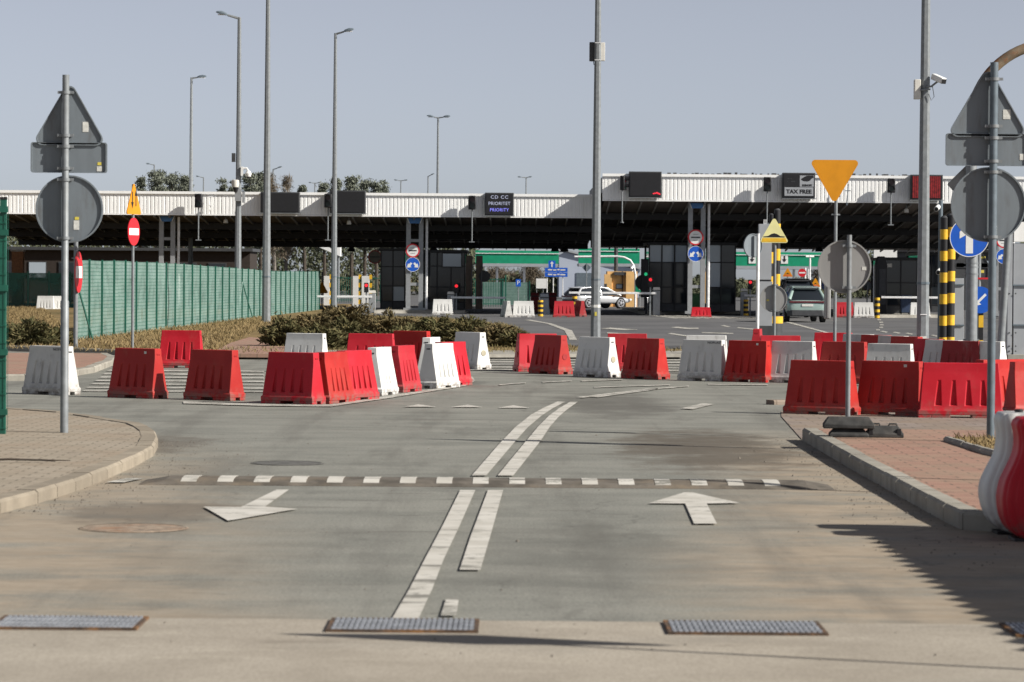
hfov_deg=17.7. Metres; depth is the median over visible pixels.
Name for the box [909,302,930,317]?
water barrier
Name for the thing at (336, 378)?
water barrier
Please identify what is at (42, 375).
water barrier
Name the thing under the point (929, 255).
window pane
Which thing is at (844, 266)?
sign post
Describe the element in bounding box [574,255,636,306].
arched gantry
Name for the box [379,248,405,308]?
control booth
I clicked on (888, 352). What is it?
water barrier
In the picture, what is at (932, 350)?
water barrier
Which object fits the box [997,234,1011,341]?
leaning pole
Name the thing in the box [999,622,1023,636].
drain grate
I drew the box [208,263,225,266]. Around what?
window
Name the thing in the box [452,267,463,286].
window pane
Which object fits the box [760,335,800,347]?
water barrier
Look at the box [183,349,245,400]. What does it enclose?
water barrier
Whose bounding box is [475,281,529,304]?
netting screen
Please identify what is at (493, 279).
grid fence
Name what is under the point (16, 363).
pavement
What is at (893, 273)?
window pane
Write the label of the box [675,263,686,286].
window pane
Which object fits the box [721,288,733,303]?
window pane
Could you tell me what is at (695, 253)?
round sign
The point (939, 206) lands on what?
camera pole
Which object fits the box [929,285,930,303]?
window pane
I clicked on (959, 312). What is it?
panelled column
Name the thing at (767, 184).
traffic light
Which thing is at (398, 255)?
window pane
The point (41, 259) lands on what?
brick hall
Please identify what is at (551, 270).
guide sign
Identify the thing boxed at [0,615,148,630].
drain grate
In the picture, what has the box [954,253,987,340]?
sign post
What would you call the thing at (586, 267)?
diamond sign
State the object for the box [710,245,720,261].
window pane
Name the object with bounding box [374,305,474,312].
booth island
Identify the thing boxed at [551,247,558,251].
hanging lamp
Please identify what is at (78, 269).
sign post
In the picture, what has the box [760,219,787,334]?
sign post
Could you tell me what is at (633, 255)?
green canopy
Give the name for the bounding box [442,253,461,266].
window screen
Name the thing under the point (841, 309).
water barrier
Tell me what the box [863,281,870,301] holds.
round sign
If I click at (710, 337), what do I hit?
water barrier
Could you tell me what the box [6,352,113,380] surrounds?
kerb
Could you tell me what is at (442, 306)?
water barrier
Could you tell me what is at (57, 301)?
water barrier
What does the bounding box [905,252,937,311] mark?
control booth
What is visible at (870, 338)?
water barrier
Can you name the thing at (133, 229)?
sign post
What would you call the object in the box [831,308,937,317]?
booth island
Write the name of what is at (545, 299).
lane block
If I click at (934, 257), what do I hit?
window pane
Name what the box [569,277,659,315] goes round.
boom barrier
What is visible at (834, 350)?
water barrier
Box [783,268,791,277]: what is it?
hump sign
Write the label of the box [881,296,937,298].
boom barrier
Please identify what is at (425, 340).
water barrier
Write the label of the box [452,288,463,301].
window pane
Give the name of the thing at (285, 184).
bare tree
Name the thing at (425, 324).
juniper shrub
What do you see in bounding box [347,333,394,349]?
water barrier
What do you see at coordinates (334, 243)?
street lamp
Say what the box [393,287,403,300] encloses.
window pane
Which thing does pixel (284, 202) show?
display board
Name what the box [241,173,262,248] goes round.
pine tree
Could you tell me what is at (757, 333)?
water barrier
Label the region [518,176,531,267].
street lamp
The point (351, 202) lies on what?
display board
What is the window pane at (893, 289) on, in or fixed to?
in the control booth at (901, 275)
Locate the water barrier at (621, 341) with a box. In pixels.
[608,333,646,370]
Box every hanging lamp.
[348,247,355,251]
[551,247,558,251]
[560,241,568,251]
[815,241,822,251]
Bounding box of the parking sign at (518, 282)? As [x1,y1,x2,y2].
[516,279,520,300]
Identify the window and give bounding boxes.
[7,261,11,272]
[28,261,46,272]
[58,262,73,272]
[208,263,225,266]
[616,284,621,288]
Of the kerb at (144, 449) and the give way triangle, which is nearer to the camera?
the kerb at (144, 449)
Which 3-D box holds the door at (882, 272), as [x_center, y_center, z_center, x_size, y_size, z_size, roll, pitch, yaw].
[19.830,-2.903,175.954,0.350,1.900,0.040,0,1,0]
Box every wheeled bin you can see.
[692,293,699,306]
[899,295,911,313]
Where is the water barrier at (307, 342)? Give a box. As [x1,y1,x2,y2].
[284,333,327,352]
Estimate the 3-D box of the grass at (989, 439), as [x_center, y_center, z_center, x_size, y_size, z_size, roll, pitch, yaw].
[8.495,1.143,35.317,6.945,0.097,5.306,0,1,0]
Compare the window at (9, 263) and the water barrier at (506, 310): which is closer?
the water barrier at (506, 310)
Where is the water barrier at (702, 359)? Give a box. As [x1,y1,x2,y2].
[677,339,726,381]
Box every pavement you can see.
[0,409,140,493]
[6,353,106,373]
[328,350,681,357]
[819,429,990,510]
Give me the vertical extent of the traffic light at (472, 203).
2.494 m
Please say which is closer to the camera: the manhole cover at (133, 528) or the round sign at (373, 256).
the manhole cover at (133, 528)
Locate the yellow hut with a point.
(615, 280)
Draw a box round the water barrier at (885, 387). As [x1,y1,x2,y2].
[858,360,922,415]
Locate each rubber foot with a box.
[823,416,874,437]
[866,423,903,437]
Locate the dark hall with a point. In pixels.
(901, 253)
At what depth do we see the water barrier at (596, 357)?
65.71 m
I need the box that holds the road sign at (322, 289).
[320,272,327,307]
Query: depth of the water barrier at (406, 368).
56.45 m
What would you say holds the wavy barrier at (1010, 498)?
on the road
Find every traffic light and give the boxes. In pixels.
[195,194,212,240]
[324,194,331,240]
[468,196,484,241]
[620,176,629,222]
[635,259,648,313]
[763,177,780,223]
[887,178,904,224]
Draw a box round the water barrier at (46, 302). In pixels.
[36,296,54,308]
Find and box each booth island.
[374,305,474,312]
[622,307,739,313]
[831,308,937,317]
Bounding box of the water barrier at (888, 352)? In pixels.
[866,343,913,360]
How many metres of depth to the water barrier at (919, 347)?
66.79 m
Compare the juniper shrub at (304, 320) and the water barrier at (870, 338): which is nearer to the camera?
the water barrier at (870, 338)
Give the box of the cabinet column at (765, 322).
[758,219,772,334]
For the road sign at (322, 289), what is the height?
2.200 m
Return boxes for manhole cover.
[79,523,188,532]
[252,461,323,465]
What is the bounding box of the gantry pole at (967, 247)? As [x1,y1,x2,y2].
[948,43,1023,340]
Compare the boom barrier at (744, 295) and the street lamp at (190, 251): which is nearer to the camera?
the boom barrier at (744, 295)
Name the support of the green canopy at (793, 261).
on the terminal yard at (657, 327)
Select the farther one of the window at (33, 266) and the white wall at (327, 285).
the window at (33, 266)
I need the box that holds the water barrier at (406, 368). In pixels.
[390,345,421,392]
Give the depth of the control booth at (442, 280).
180.00 m
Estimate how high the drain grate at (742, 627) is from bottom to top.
0.057 m
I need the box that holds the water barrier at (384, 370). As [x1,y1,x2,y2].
[368,347,398,395]
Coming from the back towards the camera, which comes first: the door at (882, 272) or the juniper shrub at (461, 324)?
the door at (882, 272)
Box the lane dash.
[499,379,767,408]
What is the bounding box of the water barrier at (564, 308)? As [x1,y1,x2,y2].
[553,301,574,316]
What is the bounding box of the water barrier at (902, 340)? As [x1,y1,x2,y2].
[890,336,922,346]
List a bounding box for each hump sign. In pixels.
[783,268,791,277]
[813,278,819,286]
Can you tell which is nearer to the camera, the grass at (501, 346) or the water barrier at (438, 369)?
the water barrier at (438, 369)
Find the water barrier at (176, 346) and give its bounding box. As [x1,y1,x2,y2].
[160,330,202,367]
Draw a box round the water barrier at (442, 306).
[432,299,452,314]
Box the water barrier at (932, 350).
[922,340,962,361]
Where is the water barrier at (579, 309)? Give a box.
[574,301,586,316]
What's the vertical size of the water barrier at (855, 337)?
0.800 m
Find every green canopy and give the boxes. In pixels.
[475,250,558,281]
[577,248,639,270]
[736,252,820,288]
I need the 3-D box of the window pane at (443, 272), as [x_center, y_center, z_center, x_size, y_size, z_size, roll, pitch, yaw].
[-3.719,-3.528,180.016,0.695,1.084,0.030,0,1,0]
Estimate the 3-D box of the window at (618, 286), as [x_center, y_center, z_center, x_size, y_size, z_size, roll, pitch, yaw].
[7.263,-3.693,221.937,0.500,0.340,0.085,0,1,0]
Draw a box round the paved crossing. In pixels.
[781,411,986,438]
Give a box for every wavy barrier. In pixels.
[978,409,1023,534]
[996,416,1023,541]
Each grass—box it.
[85,314,680,352]
[953,432,994,448]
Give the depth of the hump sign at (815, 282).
213.90 m
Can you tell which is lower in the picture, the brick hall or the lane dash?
the lane dash
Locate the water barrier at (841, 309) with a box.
[837,302,852,317]
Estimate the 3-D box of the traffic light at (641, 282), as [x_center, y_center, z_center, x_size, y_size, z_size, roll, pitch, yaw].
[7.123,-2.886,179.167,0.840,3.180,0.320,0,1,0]
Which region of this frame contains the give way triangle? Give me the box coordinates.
[405,404,527,407]
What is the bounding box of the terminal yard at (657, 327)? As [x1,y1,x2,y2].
[320,291,998,348]
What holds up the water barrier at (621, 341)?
on the road
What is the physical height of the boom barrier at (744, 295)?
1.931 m
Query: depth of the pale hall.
324.92 m
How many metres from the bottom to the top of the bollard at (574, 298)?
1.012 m
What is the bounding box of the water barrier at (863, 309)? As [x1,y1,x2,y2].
[852,302,873,317]
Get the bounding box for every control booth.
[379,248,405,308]
[423,250,468,309]
[643,242,687,310]
[699,242,737,311]
[870,257,917,312]
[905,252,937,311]
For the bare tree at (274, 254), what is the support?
on the ground at (746, 281)
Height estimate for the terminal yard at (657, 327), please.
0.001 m
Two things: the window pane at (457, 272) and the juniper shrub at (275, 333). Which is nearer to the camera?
the juniper shrub at (275, 333)
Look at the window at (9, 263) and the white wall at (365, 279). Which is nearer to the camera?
the white wall at (365, 279)
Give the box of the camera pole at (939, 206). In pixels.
[934,201,942,338]
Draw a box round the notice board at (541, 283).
[536,279,546,292]
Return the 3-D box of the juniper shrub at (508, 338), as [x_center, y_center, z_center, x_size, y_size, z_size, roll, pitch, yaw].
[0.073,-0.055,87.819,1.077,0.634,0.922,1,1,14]
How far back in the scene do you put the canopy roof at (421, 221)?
178.67 m
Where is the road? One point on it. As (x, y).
(604, 554)
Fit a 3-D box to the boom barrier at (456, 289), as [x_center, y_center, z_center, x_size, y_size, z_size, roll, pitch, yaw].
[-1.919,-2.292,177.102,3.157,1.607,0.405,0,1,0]
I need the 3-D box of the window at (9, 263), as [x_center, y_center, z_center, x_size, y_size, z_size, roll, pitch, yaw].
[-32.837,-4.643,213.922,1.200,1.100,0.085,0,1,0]
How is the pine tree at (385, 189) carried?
on the ground at (746, 281)
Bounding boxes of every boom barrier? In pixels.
[317,283,375,312]
[447,283,505,309]
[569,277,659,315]
[740,280,755,315]
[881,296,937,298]
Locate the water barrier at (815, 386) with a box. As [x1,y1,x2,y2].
[783,360,860,414]
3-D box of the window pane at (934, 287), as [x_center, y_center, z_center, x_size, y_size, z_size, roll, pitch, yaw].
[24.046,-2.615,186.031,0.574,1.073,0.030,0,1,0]
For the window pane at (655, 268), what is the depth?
179.98 m
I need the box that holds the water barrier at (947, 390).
[917,362,1002,417]
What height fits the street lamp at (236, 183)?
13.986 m
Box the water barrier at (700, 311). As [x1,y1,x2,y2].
[690,307,711,316]
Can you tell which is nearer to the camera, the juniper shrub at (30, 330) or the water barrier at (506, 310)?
the juniper shrub at (30, 330)
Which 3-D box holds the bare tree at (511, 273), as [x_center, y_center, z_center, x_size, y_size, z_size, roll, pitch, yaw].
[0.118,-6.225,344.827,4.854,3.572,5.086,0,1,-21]
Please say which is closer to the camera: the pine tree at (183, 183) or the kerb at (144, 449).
the kerb at (144, 449)
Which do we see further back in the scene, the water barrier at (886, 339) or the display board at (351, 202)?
the display board at (351, 202)
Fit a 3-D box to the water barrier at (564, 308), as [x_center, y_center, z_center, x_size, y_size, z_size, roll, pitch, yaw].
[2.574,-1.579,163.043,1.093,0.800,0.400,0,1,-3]
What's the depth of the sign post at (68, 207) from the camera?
38.91 m
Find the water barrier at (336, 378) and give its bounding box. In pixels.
[316,351,354,403]
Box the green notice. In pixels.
[635,285,640,306]
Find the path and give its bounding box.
[219,337,284,357]
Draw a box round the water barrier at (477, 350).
[454,332,490,368]
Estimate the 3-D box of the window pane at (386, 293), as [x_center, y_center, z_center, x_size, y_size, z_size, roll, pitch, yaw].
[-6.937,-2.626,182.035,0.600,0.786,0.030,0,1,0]
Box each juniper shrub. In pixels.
[6,316,60,345]
[50,322,72,344]
[256,311,311,345]
[285,312,334,327]
[295,322,347,348]
[313,303,375,327]
[328,313,376,348]
[359,308,414,333]
[377,323,431,333]
[401,313,453,338]
[431,315,491,341]
[472,320,517,345]
[496,327,529,346]
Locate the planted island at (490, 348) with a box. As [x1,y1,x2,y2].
[79,316,681,350]
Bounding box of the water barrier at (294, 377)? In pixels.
[261,352,325,403]
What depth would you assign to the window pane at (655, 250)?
179.98 m
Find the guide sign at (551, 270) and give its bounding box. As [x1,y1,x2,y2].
[545,261,567,297]
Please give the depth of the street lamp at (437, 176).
249.70 m
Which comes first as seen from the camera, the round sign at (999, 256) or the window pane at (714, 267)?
the round sign at (999, 256)
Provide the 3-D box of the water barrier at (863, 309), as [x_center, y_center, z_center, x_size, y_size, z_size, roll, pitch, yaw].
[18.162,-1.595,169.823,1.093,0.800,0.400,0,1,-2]
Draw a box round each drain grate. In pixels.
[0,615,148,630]
[325,617,479,632]
[663,620,828,635]
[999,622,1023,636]
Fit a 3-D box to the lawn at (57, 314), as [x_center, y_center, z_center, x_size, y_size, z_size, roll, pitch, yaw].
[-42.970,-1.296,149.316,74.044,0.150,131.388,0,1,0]
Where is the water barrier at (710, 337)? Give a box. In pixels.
[686,335,726,355]
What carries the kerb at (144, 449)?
on the road
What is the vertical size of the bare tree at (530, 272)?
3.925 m
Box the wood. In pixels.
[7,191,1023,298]
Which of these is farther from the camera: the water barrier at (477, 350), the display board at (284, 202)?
the display board at (284, 202)
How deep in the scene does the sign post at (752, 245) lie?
87.96 m
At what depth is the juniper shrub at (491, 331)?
88.94 m
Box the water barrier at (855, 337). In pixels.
[842,334,873,341]
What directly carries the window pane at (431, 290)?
in the control booth at (442, 280)
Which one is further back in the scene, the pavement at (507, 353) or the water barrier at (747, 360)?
the pavement at (507, 353)
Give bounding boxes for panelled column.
[954,278,963,340]
[1005,222,1023,358]
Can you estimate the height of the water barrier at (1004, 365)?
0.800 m
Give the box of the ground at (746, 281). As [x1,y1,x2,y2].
[340,277,869,294]
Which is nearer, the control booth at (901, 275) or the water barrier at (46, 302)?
the water barrier at (46, 302)
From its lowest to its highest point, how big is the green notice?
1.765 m
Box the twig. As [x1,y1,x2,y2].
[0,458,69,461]
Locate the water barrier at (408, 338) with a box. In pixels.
[393,331,429,364]
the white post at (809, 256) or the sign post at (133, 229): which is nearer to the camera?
the sign post at (133, 229)
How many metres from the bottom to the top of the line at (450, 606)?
0.001 m
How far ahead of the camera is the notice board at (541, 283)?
227.94 m
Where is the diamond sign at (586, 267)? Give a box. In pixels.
[582,263,590,286]
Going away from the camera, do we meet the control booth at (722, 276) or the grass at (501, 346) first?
the grass at (501, 346)
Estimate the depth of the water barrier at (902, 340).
69.16 m
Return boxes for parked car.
[561,287,631,308]
[780,278,813,316]
[780,286,825,321]
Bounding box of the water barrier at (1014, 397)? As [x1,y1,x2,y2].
[1002,362,1023,410]
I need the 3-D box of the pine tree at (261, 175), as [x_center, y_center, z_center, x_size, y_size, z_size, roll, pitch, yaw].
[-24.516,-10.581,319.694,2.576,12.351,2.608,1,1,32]
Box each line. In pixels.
[183,377,474,405]
[393,401,576,617]
[441,385,688,614]
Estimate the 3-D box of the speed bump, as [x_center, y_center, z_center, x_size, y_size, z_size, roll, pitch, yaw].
[-0.401,1.356,31.583,6.920,0.084,0.860,0,1,0]
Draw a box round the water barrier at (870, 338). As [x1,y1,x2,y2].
[860,335,891,347]
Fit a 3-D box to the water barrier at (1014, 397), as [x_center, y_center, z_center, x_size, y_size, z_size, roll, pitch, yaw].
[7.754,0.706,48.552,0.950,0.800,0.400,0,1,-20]
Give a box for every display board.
[261,192,300,213]
[329,190,366,213]
[484,193,514,216]
[628,171,662,197]
[781,173,815,198]
[909,175,943,200]
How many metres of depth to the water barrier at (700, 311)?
167.14 m
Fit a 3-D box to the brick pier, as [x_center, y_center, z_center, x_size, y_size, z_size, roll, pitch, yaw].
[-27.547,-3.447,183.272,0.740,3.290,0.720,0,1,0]
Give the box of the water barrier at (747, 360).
[723,340,771,382]
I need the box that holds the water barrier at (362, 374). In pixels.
[340,350,379,400]
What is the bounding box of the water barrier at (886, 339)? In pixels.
[878,335,890,343]
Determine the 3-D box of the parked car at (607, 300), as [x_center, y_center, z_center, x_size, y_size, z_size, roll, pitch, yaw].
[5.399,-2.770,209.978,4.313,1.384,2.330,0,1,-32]
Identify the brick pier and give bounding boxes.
[10,250,25,305]
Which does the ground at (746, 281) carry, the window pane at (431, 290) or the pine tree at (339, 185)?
the pine tree at (339, 185)
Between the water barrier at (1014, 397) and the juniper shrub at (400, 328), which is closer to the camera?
the water barrier at (1014, 397)
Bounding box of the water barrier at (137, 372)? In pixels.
[107,348,168,398]
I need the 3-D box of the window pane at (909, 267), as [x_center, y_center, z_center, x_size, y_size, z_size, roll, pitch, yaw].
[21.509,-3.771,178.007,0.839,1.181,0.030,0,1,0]
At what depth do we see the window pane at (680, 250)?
179.98 m
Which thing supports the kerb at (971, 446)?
on the road
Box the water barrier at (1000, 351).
[980,341,1006,359]
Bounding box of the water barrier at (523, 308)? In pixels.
[513,301,534,316]
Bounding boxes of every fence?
[0,197,8,433]
[7,271,73,307]
[78,259,319,338]
[337,277,379,302]
[473,275,505,306]
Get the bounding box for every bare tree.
[261,171,288,270]
[278,173,298,270]
[473,267,508,284]
[494,267,529,281]
[518,267,545,288]
[811,270,821,282]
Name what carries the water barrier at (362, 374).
on the road
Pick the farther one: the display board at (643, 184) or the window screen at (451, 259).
the window screen at (451, 259)
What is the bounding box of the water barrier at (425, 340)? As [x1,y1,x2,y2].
[418,337,439,373]
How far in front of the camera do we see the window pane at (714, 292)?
180.02 m
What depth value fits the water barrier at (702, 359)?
63.79 m
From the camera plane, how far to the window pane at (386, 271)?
182.01 m
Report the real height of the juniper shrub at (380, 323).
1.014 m
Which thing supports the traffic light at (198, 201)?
hanging from the canopy roof at (421, 221)
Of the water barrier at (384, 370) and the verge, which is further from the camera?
the water barrier at (384, 370)
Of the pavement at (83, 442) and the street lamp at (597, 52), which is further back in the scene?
the street lamp at (597, 52)
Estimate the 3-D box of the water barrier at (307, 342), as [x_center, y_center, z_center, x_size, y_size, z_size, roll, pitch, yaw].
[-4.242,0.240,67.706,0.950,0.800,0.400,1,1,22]
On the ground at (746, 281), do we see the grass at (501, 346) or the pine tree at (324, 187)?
the pine tree at (324, 187)
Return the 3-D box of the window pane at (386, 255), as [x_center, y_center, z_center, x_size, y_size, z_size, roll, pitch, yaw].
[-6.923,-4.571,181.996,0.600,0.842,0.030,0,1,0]
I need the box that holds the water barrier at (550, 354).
[528,335,572,374]
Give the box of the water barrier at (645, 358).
[621,338,669,379]
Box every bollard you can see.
[538,300,542,315]
[572,296,576,306]
[743,299,748,315]
[874,297,879,317]
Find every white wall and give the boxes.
[324,274,330,304]
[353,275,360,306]
[362,275,371,305]
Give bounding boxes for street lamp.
[188,75,206,264]
[216,11,251,268]
[262,0,270,321]
[331,28,353,306]
[427,115,449,249]
[427,173,433,192]
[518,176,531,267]
[589,0,604,336]
[913,0,946,338]
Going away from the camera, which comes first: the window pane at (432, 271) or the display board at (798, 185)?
the display board at (798, 185)
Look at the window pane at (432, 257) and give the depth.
179.98 m
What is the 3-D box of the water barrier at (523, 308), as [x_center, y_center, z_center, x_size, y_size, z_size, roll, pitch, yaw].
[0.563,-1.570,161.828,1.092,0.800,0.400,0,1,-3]
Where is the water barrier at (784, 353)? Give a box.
[769,341,816,382]
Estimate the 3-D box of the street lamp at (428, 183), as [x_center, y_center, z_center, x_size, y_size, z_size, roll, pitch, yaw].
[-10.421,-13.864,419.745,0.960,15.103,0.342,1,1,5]
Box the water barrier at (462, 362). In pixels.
[435,341,472,384]
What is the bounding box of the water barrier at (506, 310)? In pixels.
[500,301,512,316]
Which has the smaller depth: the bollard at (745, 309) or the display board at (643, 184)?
the display board at (643, 184)
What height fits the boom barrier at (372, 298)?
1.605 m
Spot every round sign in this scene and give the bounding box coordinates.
[368,250,379,263]
[405,257,419,271]
[406,244,419,257]
[688,229,703,244]
[688,246,703,261]
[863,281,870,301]
[996,249,1003,263]
[997,239,1003,247]
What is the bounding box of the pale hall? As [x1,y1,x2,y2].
[557,250,640,297]
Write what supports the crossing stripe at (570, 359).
on the road
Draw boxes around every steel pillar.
[464,256,472,310]
[474,256,489,310]
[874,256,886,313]
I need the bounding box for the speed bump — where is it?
[109,475,833,489]
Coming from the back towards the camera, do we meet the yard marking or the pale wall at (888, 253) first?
the pale wall at (888, 253)
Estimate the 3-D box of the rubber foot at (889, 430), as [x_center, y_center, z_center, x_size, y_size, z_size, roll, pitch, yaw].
[4.387,1.047,38.725,0.440,0.165,0.400,1,1,4]
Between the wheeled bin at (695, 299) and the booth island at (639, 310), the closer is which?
the wheeled bin at (695, 299)
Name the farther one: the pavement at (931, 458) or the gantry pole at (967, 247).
the gantry pole at (967, 247)
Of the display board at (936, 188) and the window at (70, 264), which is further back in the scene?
the window at (70, 264)
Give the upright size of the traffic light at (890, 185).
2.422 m
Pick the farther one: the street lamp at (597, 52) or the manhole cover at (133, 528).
the street lamp at (597, 52)
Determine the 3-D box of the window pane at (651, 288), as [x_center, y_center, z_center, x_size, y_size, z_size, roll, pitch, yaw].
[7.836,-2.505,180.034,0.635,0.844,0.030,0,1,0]
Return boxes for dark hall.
[873,250,1002,310]
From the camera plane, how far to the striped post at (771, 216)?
93.90 m
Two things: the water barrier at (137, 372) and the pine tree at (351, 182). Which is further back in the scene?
the pine tree at (351, 182)
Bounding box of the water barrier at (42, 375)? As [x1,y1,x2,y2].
[22,345,80,394]
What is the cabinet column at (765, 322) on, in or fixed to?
on the road
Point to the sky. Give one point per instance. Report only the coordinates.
(758, 87)
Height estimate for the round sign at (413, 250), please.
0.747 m
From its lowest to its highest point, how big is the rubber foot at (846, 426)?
0.232 m
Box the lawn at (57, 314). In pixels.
[7,302,350,347]
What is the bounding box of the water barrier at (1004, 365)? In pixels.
[976,359,1023,407]
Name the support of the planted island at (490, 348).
on the road
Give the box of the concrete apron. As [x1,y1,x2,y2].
[0,617,1023,681]
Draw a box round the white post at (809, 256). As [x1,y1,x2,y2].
[806,255,813,279]
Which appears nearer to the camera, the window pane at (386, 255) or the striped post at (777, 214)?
the striped post at (777, 214)
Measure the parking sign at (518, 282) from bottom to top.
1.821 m
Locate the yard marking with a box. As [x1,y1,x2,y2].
[528,315,936,339]
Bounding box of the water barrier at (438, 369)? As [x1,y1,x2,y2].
[419,343,459,388]
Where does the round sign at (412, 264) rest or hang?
attached to the canopy roof at (421, 221)
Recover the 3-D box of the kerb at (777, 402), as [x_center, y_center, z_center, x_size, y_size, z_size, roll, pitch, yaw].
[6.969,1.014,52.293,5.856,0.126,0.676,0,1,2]
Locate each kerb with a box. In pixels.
[0,407,157,512]
[6,345,676,358]
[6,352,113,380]
[766,399,784,404]
[802,428,982,529]
[943,436,993,455]
[963,511,998,531]
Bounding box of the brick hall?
[7,247,259,301]
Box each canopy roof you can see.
[0,190,591,309]
[589,172,1023,316]
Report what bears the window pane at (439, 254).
in the control booth at (442, 280)
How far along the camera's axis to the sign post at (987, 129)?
37.70 m
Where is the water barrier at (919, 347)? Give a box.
[913,338,944,360]
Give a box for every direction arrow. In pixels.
[205,490,293,520]
[651,491,737,523]
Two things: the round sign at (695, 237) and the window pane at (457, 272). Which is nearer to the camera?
the round sign at (695, 237)
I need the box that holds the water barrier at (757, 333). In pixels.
[752,329,761,340]
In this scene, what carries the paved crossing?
on the road
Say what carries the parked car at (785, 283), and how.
on the terminal yard at (657, 327)
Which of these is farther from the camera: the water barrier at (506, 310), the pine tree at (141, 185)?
the pine tree at (141, 185)
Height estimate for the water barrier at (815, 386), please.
0.800 m
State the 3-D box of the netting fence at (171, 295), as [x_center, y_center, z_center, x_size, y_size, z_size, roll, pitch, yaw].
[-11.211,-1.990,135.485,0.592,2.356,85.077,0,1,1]
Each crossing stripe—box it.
[84,370,263,391]
[470,359,679,370]
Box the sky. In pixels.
[0,0,1023,279]
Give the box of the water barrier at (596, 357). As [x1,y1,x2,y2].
[573,337,620,377]
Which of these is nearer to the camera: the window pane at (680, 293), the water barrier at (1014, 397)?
the water barrier at (1014, 397)
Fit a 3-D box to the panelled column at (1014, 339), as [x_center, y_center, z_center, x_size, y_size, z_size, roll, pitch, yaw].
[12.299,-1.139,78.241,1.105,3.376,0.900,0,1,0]
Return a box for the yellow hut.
[604,248,636,306]
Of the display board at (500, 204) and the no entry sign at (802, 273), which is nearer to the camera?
the display board at (500, 204)
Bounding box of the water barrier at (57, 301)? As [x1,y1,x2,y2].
[54,296,60,308]
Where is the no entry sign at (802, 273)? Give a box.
[798,269,805,277]
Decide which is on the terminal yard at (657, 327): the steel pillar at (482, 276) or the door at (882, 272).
the steel pillar at (482, 276)
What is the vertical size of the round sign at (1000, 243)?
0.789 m
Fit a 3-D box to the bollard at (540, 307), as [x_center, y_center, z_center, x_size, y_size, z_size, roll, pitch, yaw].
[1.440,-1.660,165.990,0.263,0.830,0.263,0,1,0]
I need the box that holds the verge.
[953,437,994,448]
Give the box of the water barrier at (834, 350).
[821,341,867,383]
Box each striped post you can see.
[769,213,773,315]
[772,316,782,335]
[774,208,780,315]
[939,216,947,339]
[947,213,954,339]
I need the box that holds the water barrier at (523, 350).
[512,334,556,371]
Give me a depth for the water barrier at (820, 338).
73.36 m
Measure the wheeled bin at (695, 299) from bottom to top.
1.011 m
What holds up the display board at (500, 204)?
attached to the canopy roof at (421, 221)
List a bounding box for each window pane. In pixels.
[381,286,391,300]
[382,251,391,265]
[382,267,391,284]
[393,267,403,285]
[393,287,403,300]
[394,251,403,265]
[424,253,436,265]
[424,267,436,285]
[424,287,435,300]
[438,253,441,265]
[438,267,449,286]
[438,288,449,298]
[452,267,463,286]
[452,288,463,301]
[650,245,660,261]
[650,263,660,286]
[651,288,660,302]
[662,263,673,286]
[662,288,673,302]
[663,245,673,261]
[675,245,686,261]
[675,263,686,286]
[675,288,685,302]
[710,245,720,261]
[710,263,719,286]
[710,288,719,302]
[721,263,734,286]
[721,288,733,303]
[722,245,734,261]
[886,260,899,281]
[887,283,899,304]
[901,260,916,281]
[901,283,916,302]
[929,255,930,283]
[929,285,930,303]
[932,255,937,283]
[932,285,937,303]
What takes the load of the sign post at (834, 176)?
on the road
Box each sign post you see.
[30,75,107,432]
[72,242,82,347]
[126,184,140,347]
[743,234,762,328]
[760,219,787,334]
[812,160,857,340]
[818,235,870,415]
[945,62,1023,438]
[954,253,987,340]
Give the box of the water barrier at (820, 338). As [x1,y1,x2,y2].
[814,332,851,359]
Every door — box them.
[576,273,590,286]
[879,269,885,304]
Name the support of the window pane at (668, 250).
in the control booth at (667, 266)
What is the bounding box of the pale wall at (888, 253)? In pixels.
[874,250,896,257]
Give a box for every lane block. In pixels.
[531,293,538,311]
[540,294,549,313]
[549,293,556,311]
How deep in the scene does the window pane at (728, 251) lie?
179.98 m
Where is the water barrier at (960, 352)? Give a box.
[940,340,979,362]
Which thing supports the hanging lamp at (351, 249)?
hanging from the canopy roof at (421, 221)
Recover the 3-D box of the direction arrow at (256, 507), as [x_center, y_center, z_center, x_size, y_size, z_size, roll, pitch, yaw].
[-2.229,1.411,28.457,0.817,0.001,3.892,0,1,0]
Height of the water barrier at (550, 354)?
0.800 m
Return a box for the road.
[0,348,1023,623]
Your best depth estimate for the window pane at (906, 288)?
178.01 m
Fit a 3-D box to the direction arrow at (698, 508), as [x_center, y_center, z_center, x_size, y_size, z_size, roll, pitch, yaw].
[1.608,1.438,28.592,0.810,0.001,4.022,0,1,0]
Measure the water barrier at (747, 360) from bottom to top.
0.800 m
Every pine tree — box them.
[127,175,149,247]
[144,169,170,247]
[163,171,185,247]
[174,174,194,247]
[215,176,230,247]
[227,179,241,247]
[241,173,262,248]
[252,171,263,269]
[297,184,307,271]
[314,179,330,294]
[328,178,345,249]
[341,175,362,295]
[356,178,378,275]
[363,179,383,295]
[378,179,390,248]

